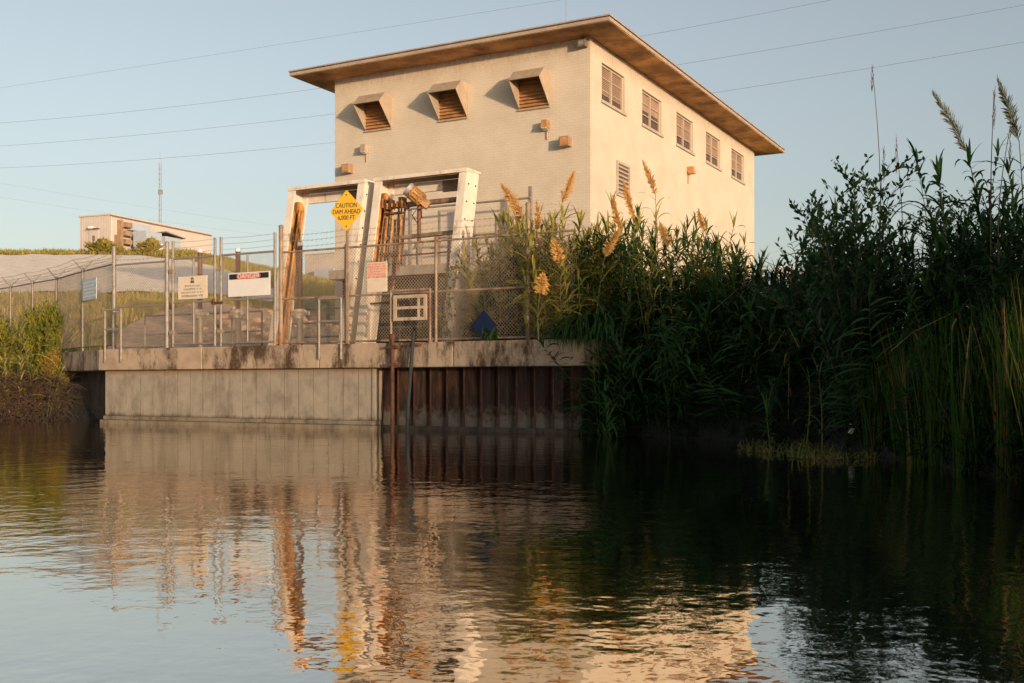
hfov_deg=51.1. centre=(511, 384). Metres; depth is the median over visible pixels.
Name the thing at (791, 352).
giant reed
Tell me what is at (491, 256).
giant reed
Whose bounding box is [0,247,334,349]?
grass
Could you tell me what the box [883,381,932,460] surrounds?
giant reed
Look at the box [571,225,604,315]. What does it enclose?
giant reed
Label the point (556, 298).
giant reed
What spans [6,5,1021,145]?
power line
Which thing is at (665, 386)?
giant reed
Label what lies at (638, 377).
giant reed
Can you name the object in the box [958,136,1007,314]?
giant reed
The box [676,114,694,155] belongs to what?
window
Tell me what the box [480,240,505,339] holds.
giant reed
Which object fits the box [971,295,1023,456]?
cattail clump
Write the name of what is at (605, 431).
giant reed
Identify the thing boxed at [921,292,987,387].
cattail clump
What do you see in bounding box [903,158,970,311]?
giant reed
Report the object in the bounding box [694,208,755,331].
giant reed
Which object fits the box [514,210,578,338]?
giant reed
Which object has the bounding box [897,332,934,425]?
giant reed
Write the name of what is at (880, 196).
dry stalk
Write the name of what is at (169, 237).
air unit
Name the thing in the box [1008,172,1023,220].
giant reed
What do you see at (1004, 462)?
cattail clump
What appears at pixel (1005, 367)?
cattail clump
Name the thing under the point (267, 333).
riprap
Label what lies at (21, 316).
giant reed
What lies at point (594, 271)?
giant reed
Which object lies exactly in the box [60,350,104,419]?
return wall
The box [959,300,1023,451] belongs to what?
cattail clump
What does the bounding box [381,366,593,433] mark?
sheet piling
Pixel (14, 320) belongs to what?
giant reed
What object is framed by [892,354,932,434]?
cattail clump
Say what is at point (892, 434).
cattail clump
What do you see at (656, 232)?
giant reed
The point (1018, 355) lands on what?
cattail clump
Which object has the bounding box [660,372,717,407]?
giant reed
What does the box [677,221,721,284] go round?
giant reed
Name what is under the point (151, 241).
hill bush
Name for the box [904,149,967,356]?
giant reed
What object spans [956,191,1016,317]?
giant reed
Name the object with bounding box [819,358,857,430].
giant reed
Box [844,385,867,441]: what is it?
giant reed
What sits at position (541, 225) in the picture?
giant reed
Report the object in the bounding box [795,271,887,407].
giant reed
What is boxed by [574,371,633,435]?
giant reed
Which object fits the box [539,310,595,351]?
hanging plant
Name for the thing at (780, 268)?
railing
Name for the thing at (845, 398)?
giant reed
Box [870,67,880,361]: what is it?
dry stalk
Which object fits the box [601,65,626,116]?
window
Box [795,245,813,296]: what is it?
giant reed
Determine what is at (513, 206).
giant reed
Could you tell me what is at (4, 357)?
giant reed
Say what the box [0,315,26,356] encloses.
river bush
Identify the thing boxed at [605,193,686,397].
giant reed
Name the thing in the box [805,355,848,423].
giant reed
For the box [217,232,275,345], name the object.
chain link gate
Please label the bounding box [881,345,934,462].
cattail clump
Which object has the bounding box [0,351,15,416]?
giant reed
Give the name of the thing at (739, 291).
giant reed
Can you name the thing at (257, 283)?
warning sign
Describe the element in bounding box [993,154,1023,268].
giant reed
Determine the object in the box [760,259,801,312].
broken stalk
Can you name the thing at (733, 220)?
giant reed
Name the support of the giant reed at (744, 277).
on the ground at (80, 412)
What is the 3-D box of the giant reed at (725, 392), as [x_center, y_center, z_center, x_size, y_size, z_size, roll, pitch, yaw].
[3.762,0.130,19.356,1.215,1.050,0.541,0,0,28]
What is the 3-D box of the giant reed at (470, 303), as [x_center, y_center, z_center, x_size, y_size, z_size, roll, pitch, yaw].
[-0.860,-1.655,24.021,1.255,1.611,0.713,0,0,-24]
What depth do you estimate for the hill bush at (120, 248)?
95.82 m
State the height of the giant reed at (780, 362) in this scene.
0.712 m
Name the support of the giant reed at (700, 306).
on the ground at (80, 412)
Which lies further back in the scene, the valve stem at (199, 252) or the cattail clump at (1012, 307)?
the valve stem at (199, 252)
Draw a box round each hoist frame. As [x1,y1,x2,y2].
[268,179,374,345]
[355,167,480,343]
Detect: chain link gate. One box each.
[169,237,222,346]
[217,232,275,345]
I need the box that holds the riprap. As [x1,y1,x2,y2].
[203,306,339,343]
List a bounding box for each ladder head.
[103,308,122,362]
[317,297,342,359]
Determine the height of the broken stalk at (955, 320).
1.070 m
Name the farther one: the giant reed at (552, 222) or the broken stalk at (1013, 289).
the giant reed at (552, 222)
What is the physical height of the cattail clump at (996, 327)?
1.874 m
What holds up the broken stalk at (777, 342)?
on the ground at (80, 412)
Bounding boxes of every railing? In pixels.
[144,310,262,347]
[289,307,342,344]
[378,304,470,342]
[762,265,802,282]
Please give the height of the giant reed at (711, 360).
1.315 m
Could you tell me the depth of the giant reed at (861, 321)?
16.50 m
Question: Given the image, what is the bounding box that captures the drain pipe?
[386,334,399,430]
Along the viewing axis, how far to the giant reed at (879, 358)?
15.96 m
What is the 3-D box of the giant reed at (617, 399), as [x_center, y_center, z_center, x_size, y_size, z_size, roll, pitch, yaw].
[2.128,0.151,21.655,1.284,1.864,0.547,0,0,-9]
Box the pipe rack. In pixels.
[406,186,531,265]
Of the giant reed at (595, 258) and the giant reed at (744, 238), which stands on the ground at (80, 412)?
the giant reed at (744, 238)
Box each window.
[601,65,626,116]
[641,91,663,137]
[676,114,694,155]
[705,133,721,171]
[731,149,745,184]
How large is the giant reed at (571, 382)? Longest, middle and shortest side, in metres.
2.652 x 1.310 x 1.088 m
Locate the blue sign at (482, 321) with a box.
[472,310,495,340]
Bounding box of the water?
[0,420,1023,682]
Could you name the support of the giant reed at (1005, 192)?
on the ground at (80, 412)
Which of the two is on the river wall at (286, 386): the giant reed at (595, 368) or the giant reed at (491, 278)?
the giant reed at (491, 278)
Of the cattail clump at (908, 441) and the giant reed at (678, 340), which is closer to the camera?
the cattail clump at (908, 441)
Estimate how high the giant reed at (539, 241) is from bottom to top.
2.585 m
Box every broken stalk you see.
[714,288,746,336]
[750,303,792,378]
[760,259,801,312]
[765,330,801,376]
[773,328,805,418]
[881,333,917,366]
[912,310,976,380]
[964,229,1023,336]
[997,250,1023,334]
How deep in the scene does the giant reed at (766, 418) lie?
16.99 m
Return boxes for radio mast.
[158,163,162,223]
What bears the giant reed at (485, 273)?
on the river wall at (286, 386)
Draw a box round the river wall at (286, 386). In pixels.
[100,338,606,429]
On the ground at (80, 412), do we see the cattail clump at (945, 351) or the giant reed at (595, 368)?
the giant reed at (595, 368)
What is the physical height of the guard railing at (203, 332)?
1.077 m
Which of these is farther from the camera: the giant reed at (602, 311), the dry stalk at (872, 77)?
the giant reed at (602, 311)
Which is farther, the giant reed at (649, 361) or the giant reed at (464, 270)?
the giant reed at (464, 270)
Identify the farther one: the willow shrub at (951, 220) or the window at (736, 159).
the window at (736, 159)
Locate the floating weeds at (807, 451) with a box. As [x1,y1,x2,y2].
[737,436,883,462]
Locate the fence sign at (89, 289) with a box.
[82,277,96,300]
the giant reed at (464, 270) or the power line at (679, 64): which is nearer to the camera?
the giant reed at (464, 270)
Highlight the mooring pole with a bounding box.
[405,332,420,431]
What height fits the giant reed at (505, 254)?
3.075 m
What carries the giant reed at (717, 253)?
on the ground at (80, 412)
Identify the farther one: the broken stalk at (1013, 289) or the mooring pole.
the mooring pole
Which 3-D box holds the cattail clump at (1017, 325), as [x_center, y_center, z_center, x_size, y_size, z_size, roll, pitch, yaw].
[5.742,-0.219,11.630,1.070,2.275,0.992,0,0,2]
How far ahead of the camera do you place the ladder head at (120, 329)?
27.57 m
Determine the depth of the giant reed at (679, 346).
20.01 m
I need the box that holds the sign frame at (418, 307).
[389,288,432,342]
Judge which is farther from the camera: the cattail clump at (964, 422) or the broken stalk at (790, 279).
the broken stalk at (790, 279)
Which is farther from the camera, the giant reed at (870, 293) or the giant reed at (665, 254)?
the giant reed at (665, 254)
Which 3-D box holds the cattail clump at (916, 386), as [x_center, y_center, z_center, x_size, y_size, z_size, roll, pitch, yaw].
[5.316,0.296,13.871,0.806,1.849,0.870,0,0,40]
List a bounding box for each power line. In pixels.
[3,0,557,87]
[3,197,326,242]
[5,0,828,122]
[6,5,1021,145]
[9,42,1021,167]
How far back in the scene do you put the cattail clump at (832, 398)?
17.23 m
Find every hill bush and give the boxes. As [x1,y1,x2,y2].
[83,237,117,253]
[109,242,124,253]
[135,236,163,255]
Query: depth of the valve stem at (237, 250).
27.90 m
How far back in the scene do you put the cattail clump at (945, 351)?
13.61 m
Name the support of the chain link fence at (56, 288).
on the ground at (80, 412)
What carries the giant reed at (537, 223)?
on the river wall at (286, 386)
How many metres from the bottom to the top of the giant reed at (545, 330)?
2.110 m
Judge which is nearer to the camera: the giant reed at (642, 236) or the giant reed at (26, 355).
the giant reed at (642, 236)
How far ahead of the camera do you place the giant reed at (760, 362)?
19.61 m
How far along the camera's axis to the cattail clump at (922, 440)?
13.47 m
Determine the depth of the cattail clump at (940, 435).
13.15 m
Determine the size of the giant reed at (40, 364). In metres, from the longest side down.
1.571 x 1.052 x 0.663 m
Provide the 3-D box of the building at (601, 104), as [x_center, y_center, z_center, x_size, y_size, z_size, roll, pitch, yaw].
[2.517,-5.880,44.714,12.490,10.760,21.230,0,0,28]
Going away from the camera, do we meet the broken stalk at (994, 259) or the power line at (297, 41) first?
the broken stalk at (994, 259)
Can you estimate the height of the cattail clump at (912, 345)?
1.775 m
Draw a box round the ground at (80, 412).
[0,254,1022,479]
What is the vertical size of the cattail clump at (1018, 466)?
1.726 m
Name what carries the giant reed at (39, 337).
on the ground at (80, 412)
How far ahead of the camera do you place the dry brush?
30.12 m
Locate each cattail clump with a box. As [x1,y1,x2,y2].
[817,365,846,422]
[830,371,874,447]
[844,334,879,394]
[850,355,894,449]
[851,357,884,447]
[852,366,889,453]
[865,351,901,428]
[867,334,925,457]
[872,322,916,361]
[872,356,908,451]
[876,309,941,388]
[878,324,948,461]
[879,328,953,453]
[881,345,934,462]
[886,346,933,462]
[887,316,961,377]
[891,327,944,437]
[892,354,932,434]
[898,354,944,464]
[899,319,928,372]
[909,311,966,416]
[911,328,967,462]
[913,337,968,466]
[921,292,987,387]
[924,303,999,472]
[928,333,972,422]
[946,316,1007,377]
[947,299,1023,433]
[958,271,1016,389]
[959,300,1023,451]
[967,298,1022,367]
[970,306,1017,365]
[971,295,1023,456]
[973,273,1023,414]
[974,334,1023,441]
[977,305,1023,388]
[980,328,1020,480]
[980,349,1023,480]
[981,312,1023,467]
[983,287,1023,393]
[987,270,1023,406]
[987,314,1023,474]
[990,261,1023,367]
[990,315,1023,421]
[1001,321,1023,447]
[1004,321,1023,400]
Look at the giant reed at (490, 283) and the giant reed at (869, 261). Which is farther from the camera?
the giant reed at (490, 283)
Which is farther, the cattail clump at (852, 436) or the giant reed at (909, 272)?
the giant reed at (909, 272)
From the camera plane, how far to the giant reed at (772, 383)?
18.27 m
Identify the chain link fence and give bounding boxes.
[0,251,123,353]
[112,241,168,348]
[278,202,574,344]
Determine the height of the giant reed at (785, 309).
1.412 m
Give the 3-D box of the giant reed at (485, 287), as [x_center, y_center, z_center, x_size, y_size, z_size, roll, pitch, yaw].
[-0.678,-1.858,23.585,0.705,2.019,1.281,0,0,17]
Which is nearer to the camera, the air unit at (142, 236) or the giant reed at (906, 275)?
the giant reed at (906, 275)
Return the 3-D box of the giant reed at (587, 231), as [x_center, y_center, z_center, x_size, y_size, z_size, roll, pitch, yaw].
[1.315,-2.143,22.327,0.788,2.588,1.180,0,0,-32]
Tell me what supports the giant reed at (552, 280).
on the river wall at (286, 386)
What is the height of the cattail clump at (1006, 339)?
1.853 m
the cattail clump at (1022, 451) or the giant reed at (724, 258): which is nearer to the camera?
the cattail clump at (1022, 451)
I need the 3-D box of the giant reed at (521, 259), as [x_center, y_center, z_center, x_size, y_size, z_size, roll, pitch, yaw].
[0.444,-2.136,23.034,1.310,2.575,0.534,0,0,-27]
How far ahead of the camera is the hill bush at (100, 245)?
94.63 m
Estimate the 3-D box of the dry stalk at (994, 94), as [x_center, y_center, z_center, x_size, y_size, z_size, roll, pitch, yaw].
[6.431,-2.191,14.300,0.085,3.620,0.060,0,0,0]
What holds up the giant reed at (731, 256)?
on the ground at (80, 412)
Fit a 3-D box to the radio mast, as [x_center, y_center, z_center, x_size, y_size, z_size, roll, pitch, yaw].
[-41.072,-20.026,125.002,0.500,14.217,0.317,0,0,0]
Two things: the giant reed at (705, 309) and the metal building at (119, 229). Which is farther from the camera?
the metal building at (119, 229)
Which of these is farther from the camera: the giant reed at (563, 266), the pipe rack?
the pipe rack
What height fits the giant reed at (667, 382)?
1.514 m
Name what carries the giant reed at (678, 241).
on the ground at (80, 412)
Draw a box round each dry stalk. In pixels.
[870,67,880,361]
[878,146,885,340]
[895,139,902,340]
[990,86,995,337]
[997,122,1012,304]
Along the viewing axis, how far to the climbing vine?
24.17 m
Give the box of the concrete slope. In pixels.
[0,254,273,301]
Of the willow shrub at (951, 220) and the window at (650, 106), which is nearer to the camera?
the willow shrub at (951, 220)
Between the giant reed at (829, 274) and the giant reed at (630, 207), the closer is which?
the giant reed at (829, 274)
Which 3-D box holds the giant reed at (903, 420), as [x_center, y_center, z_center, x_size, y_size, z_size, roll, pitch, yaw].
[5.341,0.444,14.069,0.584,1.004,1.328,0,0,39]
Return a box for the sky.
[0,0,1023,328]
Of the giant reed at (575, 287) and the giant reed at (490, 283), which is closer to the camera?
the giant reed at (575, 287)
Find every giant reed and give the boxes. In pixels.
[0,313,26,381]
[0,315,32,412]
[0,319,22,380]
[0,330,17,382]
[0,336,28,410]
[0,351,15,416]
[1,308,35,400]
[4,326,32,416]
[7,345,33,385]
[8,319,49,404]
[29,341,58,385]
[29,364,44,403]
[31,307,84,415]
[32,335,41,375]
[33,322,71,415]
[34,336,54,381]
[54,335,64,414]
[454,277,492,340]
[455,246,474,310]
[468,243,493,334]
[468,259,497,333]
[472,221,502,316]
[480,228,523,330]
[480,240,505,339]
[480,248,516,335]
[482,235,503,317]
[482,249,511,340]
[487,245,525,335]
[494,236,531,339]
[495,213,519,336]
[497,182,555,338]
[501,216,532,339]
[503,271,582,339]
[506,228,549,338]
[509,201,551,338]
[513,239,565,338]
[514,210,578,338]
[515,212,565,335]
[517,219,525,335]
[519,216,545,332]
[519,240,566,329]
[520,171,603,324]
[520,211,553,326]
[522,225,589,315]
[530,213,596,323]
[532,217,548,330]
[534,236,602,329]
[535,203,559,322]
[535,232,580,326]
[538,336,615,424]
[542,242,582,333]
[544,246,563,320]
[555,278,605,406]
[556,226,612,326]
[556,228,633,431]
[557,237,612,313]
[561,221,607,310]
[567,226,592,315]
[569,309,622,434]
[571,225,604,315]
[572,375,616,434]
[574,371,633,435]
[577,368,640,434]
[580,285,637,403]
[581,232,619,317]
[585,364,628,428]
[588,221,613,307]
[591,370,614,423]
[592,319,643,435]
[594,241,622,341]
[595,349,630,432]
[595,381,619,437]
[601,324,657,426]
[601,339,643,422]
[605,190,641,349]
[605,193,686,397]
[606,307,638,414]
[607,245,655,379]
[609,214,646,333]
[610,160,693,354]
[618,228,667,342]
[620,178,657,381]
[623,209,680,349]
[625,204,676,344]
[626,277,672,383]
[629,328,653,391]
[630,226,681,349]
[633,359,665,392]
[634,202,648,324]
[635,347,664,384]
[635,367,675,410]
[637,333,681,414]
[638,296,682,421]
[645,305,701,383]
[648,310,701,418]
[648,321,690,417]
[649,335,696,391]
[650,353,700,436]
[651,336,681,403]
[652,240,675,323]
[653,221,686,350]
[654,326,703,374]
[656,291,718,404]
[657,353,718,416]
[658,211,711,304]
[658,356,714,392]
[660,226,717,318]
[660,227,683,294]
[660,342,705,421]
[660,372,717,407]
[661,232,712,299]
[661,305,691,350]
[663,321,708,394]
[665,230,685,327]
[671,245,685,274]
[671,287,717,352]
[674,242,708,287]
[677,215,737,296]
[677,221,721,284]
[680,241,726,289]
[686,232,719,291]
[688,210,747,316]
[688,300,736,387]
[691,216,721,281]
[692,365,752,419]
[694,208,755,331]
[694,355,735,388]
[700,325,743,374]
[704,236,741,312]
[706,338,733,375]
[708,235,739,293]
[712,329,765,387]
[713,337,758,396]
[716,233,761,302]
[718,242,739,291]
[720,242,754,287]
[720,278,765,328]
[721,242,747,297]
[723,252,751,282]
[725,264,747,342]
[725,269,757,316]
[738,339,810,372]
[738,375,783,439]
[739,246,767,284]
[742,266,774,333]
[744,297,813,421]
[750,387,775,447]
[752,257,783,301]
[754,349,812,388]
[757,288,802,354]
[761,308,804,350]
[778,229,814,292]
[792,232,860,371]
[793,331,833,374]
[793,361,818,445]
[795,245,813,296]
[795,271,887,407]
[804,352,833,451]
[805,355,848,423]
[808,378,858,414]
[814,223,868,358]
[817,378,885,444]
[819,281,912,402]
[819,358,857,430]
[821,342,890,427]
[823,314,879,423]
[830,296,887,386]
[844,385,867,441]
[845,357,907,434]
[850,263,918,351]
[850,340,898,400]
[854,252,899,380]
[862,219,922,353]
[865,261,902,354]
[873,185,935,329]
[874,266,927,392]
[878,240,933,338]
[883,373,975,460]
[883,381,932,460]
[887,137,971,340]
[888,244,920,316]
[890,383,923,455]
[893,248,947,368]
[897,248,956,338]
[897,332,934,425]
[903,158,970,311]
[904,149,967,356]
[905,157,959,287]
[931,90,1013,299]
[934,277,1014,363]
[949,137,1023,313]
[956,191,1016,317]
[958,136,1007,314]
[962,190,1013,298]
[970,75,1023,275]
[974,177,1023,321]
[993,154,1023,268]
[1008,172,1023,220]
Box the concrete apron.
[107,303,339,348]
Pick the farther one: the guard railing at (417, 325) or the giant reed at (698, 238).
the guard railing at (417, 325)
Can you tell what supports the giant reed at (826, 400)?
on the ground at (80, 412)
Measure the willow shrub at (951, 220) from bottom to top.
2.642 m
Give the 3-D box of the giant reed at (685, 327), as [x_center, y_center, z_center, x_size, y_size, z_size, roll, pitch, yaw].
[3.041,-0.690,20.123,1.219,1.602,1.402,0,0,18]
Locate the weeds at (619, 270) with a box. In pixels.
[376,226,637,345]
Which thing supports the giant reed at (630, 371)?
on the ground at (80, 412)
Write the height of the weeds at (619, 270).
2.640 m
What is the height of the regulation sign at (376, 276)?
0.674 m
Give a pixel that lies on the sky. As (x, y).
(816, 120)
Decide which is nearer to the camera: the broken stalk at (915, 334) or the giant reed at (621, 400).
the broken stalk at (915, 334)
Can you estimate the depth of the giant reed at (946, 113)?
15.59 m
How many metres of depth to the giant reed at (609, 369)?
21.39 m
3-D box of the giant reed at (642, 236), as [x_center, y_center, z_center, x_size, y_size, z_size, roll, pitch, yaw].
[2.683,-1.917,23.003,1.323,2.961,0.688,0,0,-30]
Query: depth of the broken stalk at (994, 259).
14.07 m
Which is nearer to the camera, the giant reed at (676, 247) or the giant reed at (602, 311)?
the giant reed at (602, 311)
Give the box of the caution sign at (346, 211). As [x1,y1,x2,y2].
[330,190,362,343]
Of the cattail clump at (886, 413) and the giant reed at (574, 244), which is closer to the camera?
the cattail clump at (886, 413)
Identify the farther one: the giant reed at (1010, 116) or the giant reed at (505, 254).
the giant reed at (505, 254)
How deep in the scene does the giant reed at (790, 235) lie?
23.80 m
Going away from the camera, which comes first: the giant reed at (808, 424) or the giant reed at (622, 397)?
the giant reed at (808, 424)
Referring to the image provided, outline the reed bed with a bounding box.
[452,186,1023,433]
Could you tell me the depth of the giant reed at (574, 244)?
21.52 m
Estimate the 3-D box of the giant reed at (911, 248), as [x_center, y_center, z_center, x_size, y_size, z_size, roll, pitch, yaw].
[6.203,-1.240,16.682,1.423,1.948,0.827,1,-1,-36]
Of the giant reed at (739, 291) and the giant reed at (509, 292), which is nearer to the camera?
the giant reed at (739, 291)
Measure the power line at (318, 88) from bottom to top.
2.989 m
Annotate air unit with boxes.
[133,230,162,249]
[157,231,185,249]
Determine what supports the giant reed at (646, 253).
on the ground at (80, 412)
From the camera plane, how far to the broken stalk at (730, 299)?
20.88 m
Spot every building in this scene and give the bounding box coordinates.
[78,213,212,253]
[288,13,784,324]
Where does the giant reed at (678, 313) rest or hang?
on the ground at (80, 412)
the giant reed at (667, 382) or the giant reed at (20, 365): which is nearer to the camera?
the giant reed at (667, 382)
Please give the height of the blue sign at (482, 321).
0.720 m
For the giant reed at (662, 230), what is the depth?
21.37 m
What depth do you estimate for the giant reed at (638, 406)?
21.35 m
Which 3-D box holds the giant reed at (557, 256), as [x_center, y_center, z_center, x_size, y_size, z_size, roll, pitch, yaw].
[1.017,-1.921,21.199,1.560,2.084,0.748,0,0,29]
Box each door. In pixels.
[87,228,99,242]
[439,209,454,263]
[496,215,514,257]
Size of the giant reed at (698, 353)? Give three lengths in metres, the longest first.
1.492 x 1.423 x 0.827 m
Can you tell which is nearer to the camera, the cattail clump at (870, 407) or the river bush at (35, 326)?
the cattail clump at (870, 407)
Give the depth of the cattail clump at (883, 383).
15.36 m
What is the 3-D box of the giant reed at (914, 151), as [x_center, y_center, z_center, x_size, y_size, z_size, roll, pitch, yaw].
[6.714,-2.175,16.964,1.627,3.458,0.830,0,0,23]
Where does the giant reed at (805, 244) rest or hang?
on the ground at (80, 412)
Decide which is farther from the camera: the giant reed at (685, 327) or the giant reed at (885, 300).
the giant reed at (685, 327)
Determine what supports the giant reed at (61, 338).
on the ground at (80, 412)
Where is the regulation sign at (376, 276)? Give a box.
[367,261,386,292]
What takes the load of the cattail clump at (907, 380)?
on the ground at (80, 412)
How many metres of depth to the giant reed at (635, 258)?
24.04 m
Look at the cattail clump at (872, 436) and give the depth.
15.43 m
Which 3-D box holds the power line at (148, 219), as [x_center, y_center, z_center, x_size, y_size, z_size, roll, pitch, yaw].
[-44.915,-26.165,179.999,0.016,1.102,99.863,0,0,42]
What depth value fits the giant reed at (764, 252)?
24.89 m
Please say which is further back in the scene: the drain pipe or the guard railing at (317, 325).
the guard railing at (317, 325)
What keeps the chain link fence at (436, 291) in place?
on the river wall at (286, 386)
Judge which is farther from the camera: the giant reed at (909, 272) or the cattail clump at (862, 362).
the giant reed at (909, 272)
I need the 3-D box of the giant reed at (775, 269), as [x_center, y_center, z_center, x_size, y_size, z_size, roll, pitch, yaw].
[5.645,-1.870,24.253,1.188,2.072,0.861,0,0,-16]
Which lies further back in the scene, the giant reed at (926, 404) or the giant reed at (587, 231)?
the giant reed at (587, 231)
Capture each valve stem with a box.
[192,249,208,346]
[230,248,246,345]
[291,242,309,344]
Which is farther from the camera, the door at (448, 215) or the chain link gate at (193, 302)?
the door at (448, 215)
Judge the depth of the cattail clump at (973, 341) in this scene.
13.16 m
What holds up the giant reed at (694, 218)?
on the ground at (80, 412)
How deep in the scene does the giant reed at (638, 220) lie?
22.67 m
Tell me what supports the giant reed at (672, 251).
on the ground at (80, 412)
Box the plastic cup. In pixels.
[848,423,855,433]
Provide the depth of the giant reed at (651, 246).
23.45 m
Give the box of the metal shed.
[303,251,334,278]
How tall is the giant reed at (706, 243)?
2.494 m
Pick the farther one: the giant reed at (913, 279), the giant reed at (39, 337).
the giant reed at (39, 337)
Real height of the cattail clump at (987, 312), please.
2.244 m
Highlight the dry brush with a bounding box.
[0,370,84,420]
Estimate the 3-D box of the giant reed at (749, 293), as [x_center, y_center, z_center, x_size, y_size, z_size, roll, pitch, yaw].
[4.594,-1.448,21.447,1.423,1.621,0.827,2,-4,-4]
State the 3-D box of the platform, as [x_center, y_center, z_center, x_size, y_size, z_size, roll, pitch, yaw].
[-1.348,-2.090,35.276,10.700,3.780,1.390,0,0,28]
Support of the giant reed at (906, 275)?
on the ground at (80, 412)
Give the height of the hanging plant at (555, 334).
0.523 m
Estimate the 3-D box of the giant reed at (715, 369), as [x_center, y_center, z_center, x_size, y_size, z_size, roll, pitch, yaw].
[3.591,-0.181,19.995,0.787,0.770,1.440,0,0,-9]
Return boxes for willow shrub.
[746,151,924,402]
[901,188,1001,302]
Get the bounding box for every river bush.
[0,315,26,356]
[15,298,70,365]
[35,346,76,390]
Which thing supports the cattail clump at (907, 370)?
on the ground at (80, 412)
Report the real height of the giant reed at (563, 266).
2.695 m
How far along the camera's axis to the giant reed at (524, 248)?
23.61 m
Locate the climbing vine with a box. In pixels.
[439,260,459,341]
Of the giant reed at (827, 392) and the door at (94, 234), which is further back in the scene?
the door at (94, 234)
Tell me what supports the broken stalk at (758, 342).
on the ground at (80, 412)
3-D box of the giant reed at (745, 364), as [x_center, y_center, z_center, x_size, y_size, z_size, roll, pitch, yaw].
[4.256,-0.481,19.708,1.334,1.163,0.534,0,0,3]
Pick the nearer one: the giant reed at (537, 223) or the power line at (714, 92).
the giant reed at (537, 223)
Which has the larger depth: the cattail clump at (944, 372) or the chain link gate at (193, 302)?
the chain link gate at (193, 302)
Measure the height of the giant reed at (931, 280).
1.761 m
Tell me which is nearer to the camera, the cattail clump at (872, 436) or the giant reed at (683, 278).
the cattail clump at (872, 436)
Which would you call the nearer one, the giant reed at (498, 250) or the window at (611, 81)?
the giant reed at (498, 250)
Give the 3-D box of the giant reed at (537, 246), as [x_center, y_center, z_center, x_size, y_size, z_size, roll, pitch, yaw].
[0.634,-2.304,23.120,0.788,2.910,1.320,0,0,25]
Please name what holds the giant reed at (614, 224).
on the ground at (80, 412)
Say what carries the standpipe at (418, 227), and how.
on the platform
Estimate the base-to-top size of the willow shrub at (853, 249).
4.059 m
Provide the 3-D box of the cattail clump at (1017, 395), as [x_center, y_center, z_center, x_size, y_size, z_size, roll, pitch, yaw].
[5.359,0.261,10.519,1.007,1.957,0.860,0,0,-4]
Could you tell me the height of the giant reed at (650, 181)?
4.510 m
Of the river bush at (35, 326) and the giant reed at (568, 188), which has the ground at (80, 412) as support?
the river bush at (35, 326)
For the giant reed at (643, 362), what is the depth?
20.84 m
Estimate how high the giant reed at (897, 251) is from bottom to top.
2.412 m
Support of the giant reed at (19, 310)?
on the ground at (80, 412)
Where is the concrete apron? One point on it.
(253, 314)
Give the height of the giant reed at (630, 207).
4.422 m
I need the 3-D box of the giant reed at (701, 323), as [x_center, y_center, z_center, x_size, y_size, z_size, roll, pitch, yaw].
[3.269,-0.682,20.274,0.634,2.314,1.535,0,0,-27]
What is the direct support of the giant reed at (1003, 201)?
on the ground at (80, 412)
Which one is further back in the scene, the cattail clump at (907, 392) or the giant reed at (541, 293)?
the giant reed at (541, 293)
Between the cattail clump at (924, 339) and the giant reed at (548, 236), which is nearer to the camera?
the cattail clump at (924, 339)
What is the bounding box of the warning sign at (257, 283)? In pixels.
[228,271,269,296]
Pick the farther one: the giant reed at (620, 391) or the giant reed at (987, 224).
the giant reed at (620, 391)
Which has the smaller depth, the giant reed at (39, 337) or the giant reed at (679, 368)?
the giant reed at (679, 368)
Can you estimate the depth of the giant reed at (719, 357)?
20.45 m
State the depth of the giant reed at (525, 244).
23.12 m
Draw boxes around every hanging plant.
[471,327,497,343]
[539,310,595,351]
[539,322,568,346]
[556,307,613,354]
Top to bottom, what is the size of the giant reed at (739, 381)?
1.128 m
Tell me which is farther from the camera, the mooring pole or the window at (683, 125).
the window at (683, 125)
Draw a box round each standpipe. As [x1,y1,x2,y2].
[414,206,423,264]
[515,207,523,251]
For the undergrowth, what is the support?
on the ground at (80, 412)
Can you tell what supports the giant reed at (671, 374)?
on the ground at (80, 412)
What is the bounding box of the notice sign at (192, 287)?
[178,275,206,299]
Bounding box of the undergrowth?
[563,202,1023,480]
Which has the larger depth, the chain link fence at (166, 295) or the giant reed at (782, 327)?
the chain link fence at (166, 295)
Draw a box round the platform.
[329,258,617,335]
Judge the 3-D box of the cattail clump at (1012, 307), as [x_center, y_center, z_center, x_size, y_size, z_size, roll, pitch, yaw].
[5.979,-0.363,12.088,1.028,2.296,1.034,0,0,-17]
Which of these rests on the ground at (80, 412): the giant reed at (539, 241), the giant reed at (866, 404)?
the giant reed at (866, 404)
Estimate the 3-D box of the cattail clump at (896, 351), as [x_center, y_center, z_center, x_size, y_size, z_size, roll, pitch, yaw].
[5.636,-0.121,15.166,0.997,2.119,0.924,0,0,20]
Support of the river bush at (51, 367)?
on the ground at (80, 412)
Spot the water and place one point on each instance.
(172, 554)

